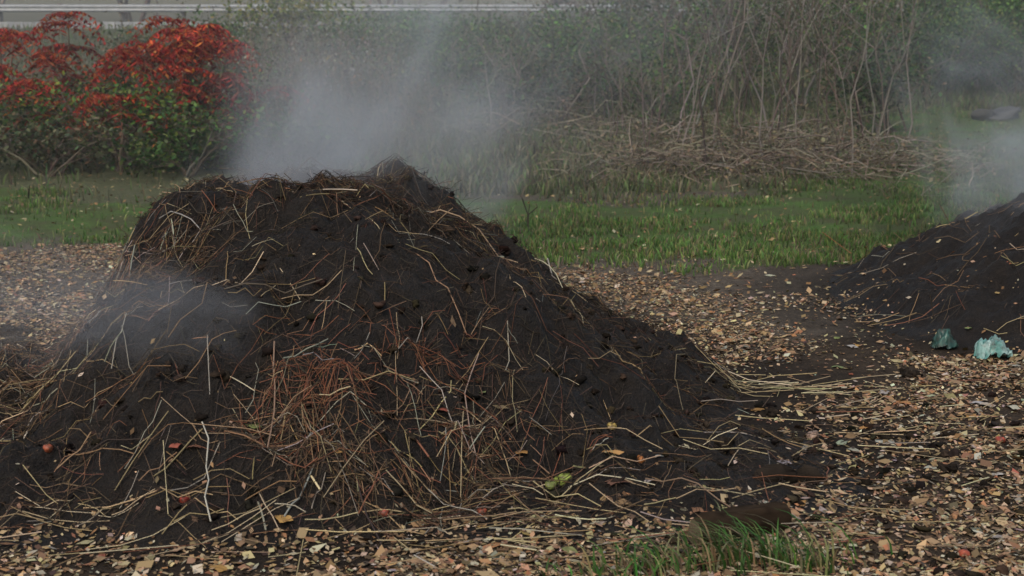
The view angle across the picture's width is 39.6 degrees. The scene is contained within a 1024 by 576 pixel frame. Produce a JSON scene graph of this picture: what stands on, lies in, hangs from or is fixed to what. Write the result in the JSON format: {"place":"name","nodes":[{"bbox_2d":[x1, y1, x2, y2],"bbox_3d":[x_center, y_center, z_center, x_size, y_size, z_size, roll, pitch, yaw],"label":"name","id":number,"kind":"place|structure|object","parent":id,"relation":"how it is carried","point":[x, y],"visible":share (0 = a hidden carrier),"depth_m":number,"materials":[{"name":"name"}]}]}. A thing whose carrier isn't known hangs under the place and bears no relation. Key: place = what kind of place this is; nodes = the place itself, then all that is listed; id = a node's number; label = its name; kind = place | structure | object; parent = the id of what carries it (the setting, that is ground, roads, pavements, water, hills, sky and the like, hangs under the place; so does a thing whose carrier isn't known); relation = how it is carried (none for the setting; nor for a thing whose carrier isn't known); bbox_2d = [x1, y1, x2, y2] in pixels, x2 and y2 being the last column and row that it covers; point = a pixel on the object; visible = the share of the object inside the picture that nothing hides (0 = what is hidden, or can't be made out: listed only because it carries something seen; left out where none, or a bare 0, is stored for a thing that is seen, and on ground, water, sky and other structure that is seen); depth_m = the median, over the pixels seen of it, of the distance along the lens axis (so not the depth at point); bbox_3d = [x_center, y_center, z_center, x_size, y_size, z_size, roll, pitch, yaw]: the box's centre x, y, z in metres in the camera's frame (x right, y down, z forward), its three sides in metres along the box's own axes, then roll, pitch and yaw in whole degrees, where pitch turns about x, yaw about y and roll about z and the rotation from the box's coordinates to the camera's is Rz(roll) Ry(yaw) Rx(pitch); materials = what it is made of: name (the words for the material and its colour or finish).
{"place":"outdoors","nodes":[
{"label":"outdoors","id":0,"kind":"place"},
{"bbox_2d":[0,0,1015,21],"label":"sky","id":1,"kind":"structure","parent":0,"point":[7,16],"materials":[{"name":"grey"}]},
{"bbox_2d":[0,28,1023,575],"bbox_3d":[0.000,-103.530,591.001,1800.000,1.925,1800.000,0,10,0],"label":"ground","id":2,"kind":"structure","parent":0,"point":[804,272],"depth_m":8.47,"materials":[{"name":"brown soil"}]},
{"bbox_2d":[0,53,26,85],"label":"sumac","id":3,"kind":"object","parent":2,"relation":"on","point":[17,71],"visible":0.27,"depth_m":19.42,"materials":[{"name":"red plant"}]},
{"bbox_2d":[0,78,79,165],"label":"sumac","id":4,"kind":"object","parent":2,"relation":"on","point":[19,90],"visible":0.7,"depth_m":16.71,"materials":[{"name":"red plant"}]},
{"bbox_2d":[0,27,90,155],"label":"sumac","id":5,"kind":"object","parent":2,"relation":"on","point":[7,37],"visible":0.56,"depth_m":17.84,"materials":[{"name":"red plant"}]},
{"bbox_2d":[0,60,103,146],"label":"green shrub","id":6,"kind":"object","parent":2,"relation":"on","point":[33,104],"visible":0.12,"depth_m":18.36,"materials":[{"name":"green plant"}]},
{"bbox_2d":[0,68,105,166],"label":"green shrub","id":7,"kind":"object","parent":2,"relation":"on","point":[17,117],"visible":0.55,"depth_m":16.59,"materials":[{"name":"green plant"}]},
{"bbox_2d":[19,11,107,144],"bbox_3d":[-5.930,-2.746,18.784,1.254,1.802,1.535,0,10,0],"label":"sumac","id":8,"kind":"object","parent":2,"relation":"on","point":[53,47],"visible":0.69,"depth_m":18.63,"materials":[{"name":"red plant"}]},
{"bbox_2d":[0,97,187,176],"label":"green shrub","id":9,"kind":"object","parent":2,"relation":"on","point":[73,152],"visible":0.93,"depth_m":16.14,"materials":[{"name":"green plant"}]},
{"bbox_2d":[0,45,199,149],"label":"green shrub","id":10,"kind":"object","parent":2,"relation":"on","point":[106,81],"visible":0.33,"depth_m":18.17,"materials":[{"name":"green plant"}]},
{"bbox_2d":[0,64,220,171],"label":"green shrub","id":11,"kind":"object","parent":2,"relation":"on","point":[138,114],"visible":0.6,"depth_m":16.52,"materials":[{"name":"green plant"}]},
{"bbox_2d":[62,92,167,171],"bbox_3d":[-4.606,-1.809,16.591,1.353,0.952,1.141,5,11,26],"label":"sumac","id":12,"kind":"object","parent":2,"relation":"on","point":[98,97],"visible":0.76,"depth_m":16.48,"materials":[{"name":"red plant"}]},
{"bbox_2d":[1,40,232,121],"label":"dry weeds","id":13,"kind":"object","parent":2,"relation":"on","point":[80,74],"visible":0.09,"depth_m":22.31,"materials":[{"name":"brown plant"}]},
{"bbox_2d":[79,0,158,21],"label":"roadside tree","id":14,"kind":"object","parent":2,"relation":"on","point":[147,2],"visible":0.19,"depth_m":55.60,"materials":[{"name":"green plant"}]},
{"bbox_2d":[71,11,226,84],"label":"bush","id":15,"kind":"object","parent":2,"relation":"on","point":[146,36],"visible":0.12,"depth_m":26.62,"materials":[{"name":"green plant"}]},
{"bbox_2d":[50,44,256,135],"bbox_3d":[-5.014,-2.630,19.348,2.933,1.355,2.760,0,10,0],"label":"green shrub","id":16,"kind":"object","parent":2,"relation":"on","point":[157,73],"visible":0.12,"depth_m":19.02,"materials":[{"name":"green plant"}]},
{"bbox_2d":[85,15,261,160],"bbox_3d":[-4.165,-2.425,17.407,2.167,1.812,2.449,0,10,0],"label":"sumac","id":17,"kind":"object","parent":2,"relation":"on","point":[168,55],"visible":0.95,"depth_m":17.13,"materials":[{"name":"red plant"}]},
{"bbox_2d":[46,1,301,131],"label":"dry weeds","id":18,"kind":"object","parent":2,"relation":"on","point":[199,65],"visible":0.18,"depth_m":20.80,"materials":[{"name":"brown plant"}]},
{"bbox_2d":[98,84,287,177],"bbox_3d":[-3.662,-1.789,16.326,2.149,1.097,2.006,0,10,0],"label":"green shrub","id":19,"kind":"object","parent":2,"relation":"on","point":[173,157],"visible":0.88,"depth_m":16.34,"materials":[{"name":"green plant"}]},
{"bbox_2d":[136,1,275,69],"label":"bush","id":20,"kind":"object","parent":2,"relation":"on","point":[231,25],"visible":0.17,"depth_m":28.90,"materials":[{"name":"green plant"}]},
{"bbox_2d":[160,72,320,166],"bbox_3d":[-3.264,-2.005,17.079,1.576,1.165,1.744,4,11,24],"label":"sumac","id":21,"kind":"object","parent":2,"relation":"on","point":[222,79],"visible":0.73,"depth_m":16.91,"materials":[{"name":"red plant"}]},
{"bbox_2d":[58,13,423,172],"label":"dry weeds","id":22,"kind":"object","parent":2,"relation":"on","point":[299,88],"visible":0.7,"depth_m":17.20,"materials":[{"name":"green plant"}]},
{"bbox_2d":[130,76,367,170],"bbox_3d":[-3.040,-1.906,16.765,2.567,1.164,1.997,0,10,0],"label":"green shrub","id":23,"kind":"object","parent":2,"relation":"on","point":[257,158],"visible":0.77,"depth_m":16.62,"materials":[{"name":"green plant"}]},
{"bbox_2d":[150,47,370,156],"bbox_3d":[-3.167,-2.386,18.244,2.843,1.391,2.334,0,10,0],"label":"green shrub","id":24,"kind":"object","parent":2,"relation":"on","point":[245,83],"visible":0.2,"depth_m":18.11,"materials":[{"name":"green plant"}]},
{"bbox_2d":[110,0,445,132],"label":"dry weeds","id":25,"kind":"object","parent":2,"relation":"on","point":[263,40],"visible":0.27,"depth_m":20.80,"materials":[{"name":"brown plant"}]},
{"bbox_2d":[209,0,373,54],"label":"bush","id":26,"kind":"object","parent":2,"relation":"on","point":[299,15],"visible":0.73,"depth_m":32.02,"materials":[{"name":"green plant"}]},
{"bbox_2d":[222,90,373,167],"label":"green shrub","id":27,"kind":"object","parent":2,"relation":"on","point":[313,129],"visible":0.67,"depth_m":17.00,"materials":[{"name":"green plant"}]},
{"bbox_2d":[157,7,449,107],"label":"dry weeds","id":28,"kind":"object","parent":2,"relation":"on","point":[334,53],"visible":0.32,"depth_m":23.61,"materials":[{"name":"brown plant"}]},
{"bbox_2d":[257,45,411,95],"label":"bush","id":29,"kind":"object","parent":2,"relation":"on","point":[339,70],"visible":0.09,"depth_m":24.66,"materials":[{"name":"green plant"}]},
{"bbox_2d":[237,4,436,158],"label":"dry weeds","id":30,"kind":"object","parent":2,"relation":"on","point":[350,92],"visible":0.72,"depth_m":18.42,"materials":[{"name":"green plant"}]},
{"bbox_2d":[279,21,453,114],"bbox_3d":[-2.214,-3.424,22.379,2.709,1.544,2.186,4,11,21],"label":"shrub","id":31,"kind":"object","parent":2,"relation":"on","point":[381,65],"visible":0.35,"depth_m":22.33,"materials":[{"name":"green plant"}]},
{"bbox_2d":[298,0,449,65],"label":"bush","id":32,"kind":"object","parent":2,"relation":"on","point":[383,27],"visible":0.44,"depth_m":29.53,"materials":[{"name":"green plant"}]},
{"bbox_2d":[287,38,476,135],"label":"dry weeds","id":33,"kind":"object","parent":2,"relation":"on","point":[386,88],"visible":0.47,"depth_m":20.22,"materials":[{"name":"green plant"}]},
{"bbox_2d":[309,48,509,129],"bbox_3d":[-1.409,-2.976,21.064,2.979,1.297,2.632,0,10,0],"label":"shrub","id":34,"kind":"object","parent":2,"relation":"on","point":[428,101],"visible":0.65,"depth_m":20.79,"materials":[{"name":"green plant"}]},
{"bbox_2d":[369,0,462,21],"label":"roadside tree","id":35,"kind":"object","parent":2,"relation":"on","point":[442,2],"visible":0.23,"depth_m":54.39,"materials":[{"name":"green plant"}]},
{"bbox_2d":[343,40,493,90],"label":"bush","id":36,"kind":"object","parent":2,"relation":"on","point":[443,64],"visible":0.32,"depth_m":25.26,"materials":[{"name":"green plant"}]},
{"bbox_2d":[0,22,850,28],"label":"road on retaining wall","id":37,"kind":"structure","parent":2,"relation":"on","point":[105,23],"depth_m":43.66,"materials":[{"name":"concrete"}]},
{"bbox_2d":[0,3,1004,21],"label":"guardrail","id":38,"kind":"object","parent":37,"relation":"on","point":[123,8],"visible":0.3,"depth_m":44.10,"materials":[{"name":"grey metal"}]},
{"bbox_2d":[343,0,515,58],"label":"bush","id":39,"kind":"object","parent":2,"relation":"on","point":[438,31],"visible":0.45,"depth_m":30.58,"materials":[{"name":"green plant"}]},
{"bbox_2d":[356,64,508,108],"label":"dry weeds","id":40,"kind":"object","parent":2,"relation":"on","point":[449,104],"visible":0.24,"depth_m":23.86,"materials":[{"name":"brown plant"}]},
{"bbox_2d":[0,160,869,552],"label":"compost pile","id":41,"kind":"object","parent":2,"relation":"on","point":[634,386],"visible":0.64,"depth_m":5.20,"materials":[{"name":"soil"}]},
{"bbox_2d":[43,441,52,452],"bbox_3d":[-1.604,0.548,4.916,0.037,0.038,0.037,0,10,0],"label":"apple","id":42,"kind":"object","parent":41,"relation":"on","point":[48,447],"visible":1,"depth_m":4.91,"materials":[{"name":"red food"}]},
{"bbox_2d":[179,493,188,504],"bbox_3d":[-1.081,0.694,4.687,0.033,0.038,0.034,4,11,23],"label":"apple","id":43,"kind":"object","parent":41,"relation":"on","point":[183,499],"visible":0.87,"depth_m":4.68,"materials":[{"name":"red food"}]},
{"bbox_2d":[378,506,388,517],"bbox_3d":[-0.422,0.734,4.668,0.038,0.038,0.034,0,10,0],"label":"apple","id":44,"kind":"object","parent":41,"relation":"on","point":[384,513],"visible":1,"depth_m":4.65,"materials":[{"name":"red food"}]},
{"bbox_2d":[477,507,486,514],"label":"apple","id":45,"kind":"object","parent":41,"relation":"on","point":[480,510],"visible":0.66,"depth_m":4.75,"materials":[{"name":"red food"}]},
{"bbox_2d":[0,169,1023,575],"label":"compost clods","id":46,"kind":"object","parent":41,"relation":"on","point":[800,473],"visible":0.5,"depth_m":5.25,"materials":[{"name":"black soil"}]},
{"bbox_2d":[545,478,556,489],"bbox_3d":[0.135,0.680,4.937,0.041,0.042,0.038,0,10,0],"label":"apple","id":47,"kind":"object","parent":41,"relation":"on","point":[549,483],"visible":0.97,"depth_m":4.93,"materials":[{"name":"green food"}]},
{"bbox_2d":[554,469,571,486],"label":"lettuce leaf","id":48,"kind":"object","parent":41,"relation":"on","point":[563,475],"visible":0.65,"depth_m":5.02,"materials":[{"name":"green plant"}]},
{"bbox_2d":[607,420,616,429],"bbox_3d":[0.367,0.504,5.228,0.036,0.038,0.037,0,10,0],"label":"apple","id":49,"kind":"object","parent":41,"relation":"on","point":[609,424],"visible":0.92,"depth_m":5.22,"materials":[{"name":"yellow food"}]},
{"bbox_2d":[637,453,644,463],"bbox_3d":[0.459,0.609,5.087,0.037,0.039,0.032,3,10,18],"label":"apple","id":50,"kind":"object","parent":41,"relation":"on","point":[640,458],"visible":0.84,"depth_m":5.08,"materials":[{"name":"food"}]},
{"bbox_2d":[347,6,530,88],"bbox_3d":[-1.217,-4.189,25.235,3.484,1.577,2.843,0,10,0],"label":"foliage","id":51,"kind":"object","parent":2,"relation":"on","point":[429,56],"visible":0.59,"depth_m":25.16,"materials":[{"name":"green plant"}]},
{"bbox_2d":[417,36,521,87],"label":"bush","id":52,"kind":"object","parent":2,"relation":"on","point":[442,75],"visible":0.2,"depth_m":26.19,"materials":[{"name":"green plant"}]},
{"bbox_2d":[325,3,657,156],"bbox_3d":[-0.368,-2.780,18.787,4.854,2.059,3.022,-1,10,-8],"label":"bare brush","id":53,"kind":"object","parent":2,"relation":"on","point":[504,125],"visible":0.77,"depth_m":19.14,"materials":[{"name":"brown plant"}]},
{"bbox_2d":[420,4,590,57],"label":"bush","id":54,"kind":"object","parent":2,"relation":"on","point":[540,38],"visible":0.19,"depth_m":31.25,"materials":[{"name":"green plant"}]},
{"bbox_2d":[0,153,1023,575],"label":"straw and twigs","id":55,"kind":"object","parent":2,"relation":"on","point":[348,183],"visible":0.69,"depth_m":5.21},
{"bbox_2d":[0,21,1023,204],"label":"dry grass bank","id":56,"kind":"structure","parent":2,"relation":"on","point":[445,150],"depth_m":19.65,"materials":[{"name":"brown plant"}]},
{"bbox_2d":[0,103,1023,334],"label":"fallen leaves","id":57,"kind":"object","parent":2,"relation":"on","point":[808,290],"visible":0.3,"depth_m":11.68,"materials":[{"name":"brown plant"}]},
{"bbox_2d":[444,12,604,122],"bbox_3d":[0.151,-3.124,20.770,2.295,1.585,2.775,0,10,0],"label":"bush","id":58,"kind":"object","parent":2,"relation":"on","point":[511,101],"visible":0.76,"depth_m":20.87,"materials":[{"name":"green plant"}]},
{"bbox_2d":[446,2,609,88],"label":"foliage","id":59,"kind":"object","parent":2,"relation":"on","point":[535,45],"visible":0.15,"depth_m":25.87,"materials":[{"name":"green plant"}]},
{"bbox_2d":[522,198,537,229],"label":"forked twig","id":60,"kind":"object","parent":2,"relation":"on","point":[528,213],"visible":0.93,"depth_m":11.90,"materials":[{"name":"brown plant"}]},
{"bbox_2d":[388,0,697,148],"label":"bare brush","id":61,"kind":"object","parent":2,"relation":"on","point":[567,122],"visible":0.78,"depth_m":19.84,"materials":[{"name":"brown plant"}]},
{"bbox_2d":[475,28,635,82],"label":"bush","id":62,"kind":"object","parent":2,"relation":"on","point":[558,65],"visible":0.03,"depth_m":26.80,"materials":[{"name":"green plant"}]},
{"bbox_2d":[485,7,629,50],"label":"bush","id":63,"kind":"object","parent":2,"relation":"on","point":[507,29],"visible":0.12,"depth_m":31.82,"materials":[{"name":"green plant"}]},
{"bbox_2d":[98,327,1020,571],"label":"fallen leaves","id":64,"kind":"object","parent":2,"relation":"on","point":[220,568],"visible":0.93,"depth_m":5.05,"materials":[{"name":"brown plant"}]},
{"bbox_2d":[553,0,575,20],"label":"roadside tree","id":65,"kind":"object","parent":2,"relation":"on","point":[562,4],"visible":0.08,"depth_m":54.82,"materials":[{"name":"green plant"}]},
{"bbox_2d":[485,42,653,122],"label":"foliage","id":66,"kind":"object","parent":2,"relation":"on","point":[576,87],"visible":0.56,"depth_m":21.00,"materials":[{"name":"green plant"}]},
{"bbox_2d":[461,0,703,106],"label":"bush","id":67,"kind":"object","parent":2,"relation":"on","point":[562,52],"visible":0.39,"depth_m":23.14,"materials":[{"name":"green plant"}]},
{"bbox_2d":[499,0,708,39],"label":"bush","id":68,"kind":"object","parent":2,"relation":"on","point":[541,9],"visible":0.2,"depth_m":37.56,"materials":[{"name":"green plant"}]},
{"bbox_2d":[521,27,698,104],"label":"foliage","id":69,"kind":"object","parent":2,"relation":"on","point":[612,86],"visible":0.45,"depth_m":23.16,"materials":[{"name":"green plant"}]},
{"bbox_2d":[529,0,700,58],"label":"bush","id":70,"kind":"object","parent":2,"relation":"on","point":[624,20],"visible":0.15,"depth_m":31.36,"materials":[{"name":"green plant"}]},
{"bbox_2d":[519,0,767,119],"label":"bush","id":71,"kind":"object","parent":2,"relation":"on","point":[670,73],"visible":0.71,"depth_m":21.05,"materials":[{"name":"green plant"}]},
{"bbox_2d":[492,29,850,187],"bbox_3d":[1.786,-2.138,16.785,4.164,1.815,3.698,0,10,0],"label":"bare brush","id":72,"kind":"object","parent":2,"relation":"on","point":[640,158],"visible":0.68,"depth_m":16.64,"materials":[{"name":"brown plant"}]},
{"bbox_2d":[576,0,787,60],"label":"bush","id":73,"kind":"object","parent":2,"relation":"on","point":[637,2],"visible":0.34,"depth_m":30.13,"materials":[{"name":"green plant"}]},
{"bbox_2d":[534,499,892,575],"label":"grass tuft","id":74,"kind":"object","parent":2,"relation":"on","point":[782,556],"visible":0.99,"depth_m":4.35,"materials":[{"name":"green plant"}]},
{"bbox_2d":[687,501,791,545],"bbox_3d":[0.741,0.768,4.624,0.367,0.122,0.120,-6,12,-30],"label":"rotten log","id":75,"kind":"object","parent":2,"relation":"on","point":[769,512],"visible":0.76,"depth_m":4.59,"materials":[{"name":"brown wood"}]},
{"bbox_2d":[462,0,1021,195],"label":"bare brush","id":76,"kind":"object","parent":2,"relation":"on","point":[760,149],"visible":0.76,"depth_m":16.34,"materials":[{"name":"brown plant"}]},
{"bbox_2d":[629,0,856,104],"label":"bush","id":77,"kind":"object","parent":2,"relation":"on","point":[732,72],"visible":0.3,"depth_m":23.61,"materials":[{"name":"green plant"}]},
{"bbox_2d":[626,0,860,47],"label":"bush","id":78,"kind":"object","parent":2,"relation":"on","point":[733,19],"visible":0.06,"depth_m":32.98,"materials":[{"name":"green plant"}]},
{"bbox_2d":[685,0,884,70],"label":"bush","id":79,"kind":"object","parent":2,"relation":"on","point":[808,60],"visible":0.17,"depth_m":28.75,"materials":[{"name":"green plant"}]},
{"bbox_2d":[588,0,1023,184],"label":"bare brush","id":80,"kind":"object","parent":2,"relation":"on","point":[875,147],"visible":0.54,"depth_m":17.18,"materials":[{"name":"brown plant"}]},
{"bbox_2d":[806,427,818,439],"bbox_3d":[1.219,0.591,5.763,0.053,0.053,0.054,0,10,0],"label":"eggshell","id":81,"kind":"object","parent":2,"relation":"on","point":[811,435],"visible":0.75,"depth_m":5.75,"materials":[{"name":"beige"}]},
{"bbox_2d":[708,0,930,110],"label":"bush","id":82,"kind":"object","parent":2,"relation":"on","point":[794,92],"visible":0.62,"depth_m":22.67,"materials":[{"name":"green plant"}]},
{"bbox_2d":[750,0,966,60],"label":"bush","id":83,"kind":"object","parent":2,"relation":"on","point":[862,11],"visible":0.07,"depth_m":30.37,"materials":[{"name":"green plant"}]},
{"bbox_2d":[775,0,949,80],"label":"bush","id":84,"kind":"object","parent":2,"relation":"on","point":[835,18],"visible":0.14,"depth_m":26.04,"materials":[{"name":"green plant"}]},
{"bbox_2d":[788,13,952,132],"bbox_3d":[5.021,-3.029,20.106,2.158,1.770,2.650,0,10,0],"label":"bush","id":85,"kind":"object","parent":2,"relation":"on","point":[874,82],"visible":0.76,"depth_m":19.94,"materials":[{"name":"green plant"}]},
{"bbox_2d":[752,0,1022,93],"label":"bush","id":86,"kind":"object","parent":2,"relation":"on","point":[926,49],"visible":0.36,"depth_m":24.24,"materials":[{"name":"green plant"}]},
{"bbox_2d":[814,0,1023,103],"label":"bush","id":87,"kind":"object","parent":2,"relation":"on","point":[938,70],"visible":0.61,"depth_m":23.55,"materials":[{"name":"green plant"}]},
{"bbox_2d":[828,192,1023,355],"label":"compost pile","id":88,"kind":"object","parent":2,"relation":"on","point":[985,312],"visible":0.91,"depth_m":8.17,"materials":[{"name":"soil"}]},
{"bbox_2d":[828,0,1023,69],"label":"bush","id":89,"kind":"object","parent":2,"relation":"on","point":[938,23],"visible":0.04,"depth_m":28.25,"materials":[{"name":"green plant"}]},
{"bbox_2d":[854,0,1023,89],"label":"bush","id":90,"kind":"object","parent":2,"relation":"on","point":[988,81],"visible":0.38,"depth_m":24.73,"materials":[{"name":"green plant"}]},
{"bbox_2d":[856,0,1023,76],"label":"bush","id":91,"kind":"object","parent":2,"relation":"on","point":[995,31],"visible":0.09,"depth_m":26.99,"materials":[{"name":"green plant"}]},
{"bbox_2d":[883,0,1003,48],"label":"bush","id":92,"kind":"object","parent":2,"relation":"on","point":[959,16],"visible":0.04,"depth_m":33.62,"materials":[{"name":"green plant"}]},
{"bbox_2d":[865,0,1022,81],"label":"bush","id":93,"kind":"object","parent":2,"relation":"on","point":[937,6],"visible":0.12,"depth_m":26.21,"materials":[{"name":"green plant"}]},
{"bbox_2d":[930,328,958,348],"bbox_3d":[2.246,0.259,7.380,0.142,0.096,0.101,0,10,0],"label":"green plastic bag","id":94,"kind":"object","parent":2,"relation":"on","point":[942,337],"visible":1,"depth_m":7.36,"materials":[{"name":"teal plastic"}]},
{"bbox_2d":[901,0,1023,98],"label":"bush","id":95,"kind":"object","parent":2,"relation":"on","point":[1019,78],"visible":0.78,"depth_m":24.16,"materials":[{"name":"green plant"}]},
{"bbox_2d":[958,547,969,557],"bbox_3d":[1.416,0.829,4.456,0.040,0.039,0.032,0,10,0],"label":"apple","id":96,"kind":"object","parent":2,"relation":"on","point":[964,552],"visible":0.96,"depth_m":4.45,"materials":[{"name":"red food"}]},
{"bbox_2d":[938,1,1023,66],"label":"bush","id":97,"kind":"object","parent":2,"relation":"on","point":[1002,37],"visible":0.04,"depth_m":28.41,"materials":[{"name":"green plant"}]},
{"bbox_2d":[973,334,1012,358],"bbox_3d":[2.421,0.292,7.161,0.199,0.107,0.131,0,10,0],"label":"plastic bag","id":98,"kind":"object","parent":2,"relation":"on","point":[985,348],"visible":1,"depth_m":7.12,"materials":[{"name":"teal plastic"}]},
{"bbox_2d":[971,106,1020,120],"bbox_3d":[7.438,-2.638,21.875,0.840,0.330,0.502,0,10,0],"label":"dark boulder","id":99,"kind":"object","parent":2,"relation":"on","point":[1004,113],"visible":0.72,"depth_m":21.72,"materials":[{"name":"grey stone"}]},
{"bbox_2d":[974,0,1023,42],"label":"bush","id":100,"kind":"object","parent":2,"relation":"on","point":[1007,16],"visible":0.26,"depth_m":25.54,"materials":[{"name":"green plant"}]},
{"bbox_2d":[995,434,1005,442],"bbox_3d":[1.957,0.603,5.699,0.040,0.040,0.042,0,10,0],"label":"apple","id":101,"kind":"object","parent":2,"relation":"on","point":[1000,439],"visible":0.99,"depth_m":5.69,"materials":[{"name":"red food"}]},
{"bbox_2d":[0,93,1023,275],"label":"lawn grass","id":102,"kind":"structure","parent":0,"point":[978,200],"depth_m":12.38,"materials":[{"name":"green plant"}]},
{"bbox_2d":[435,65,668,92],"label":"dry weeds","id":103,"kind":"object","parent":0,"point":[572,79],"visible":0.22,"depth_m":25.12,"materials":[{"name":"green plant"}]}
]}

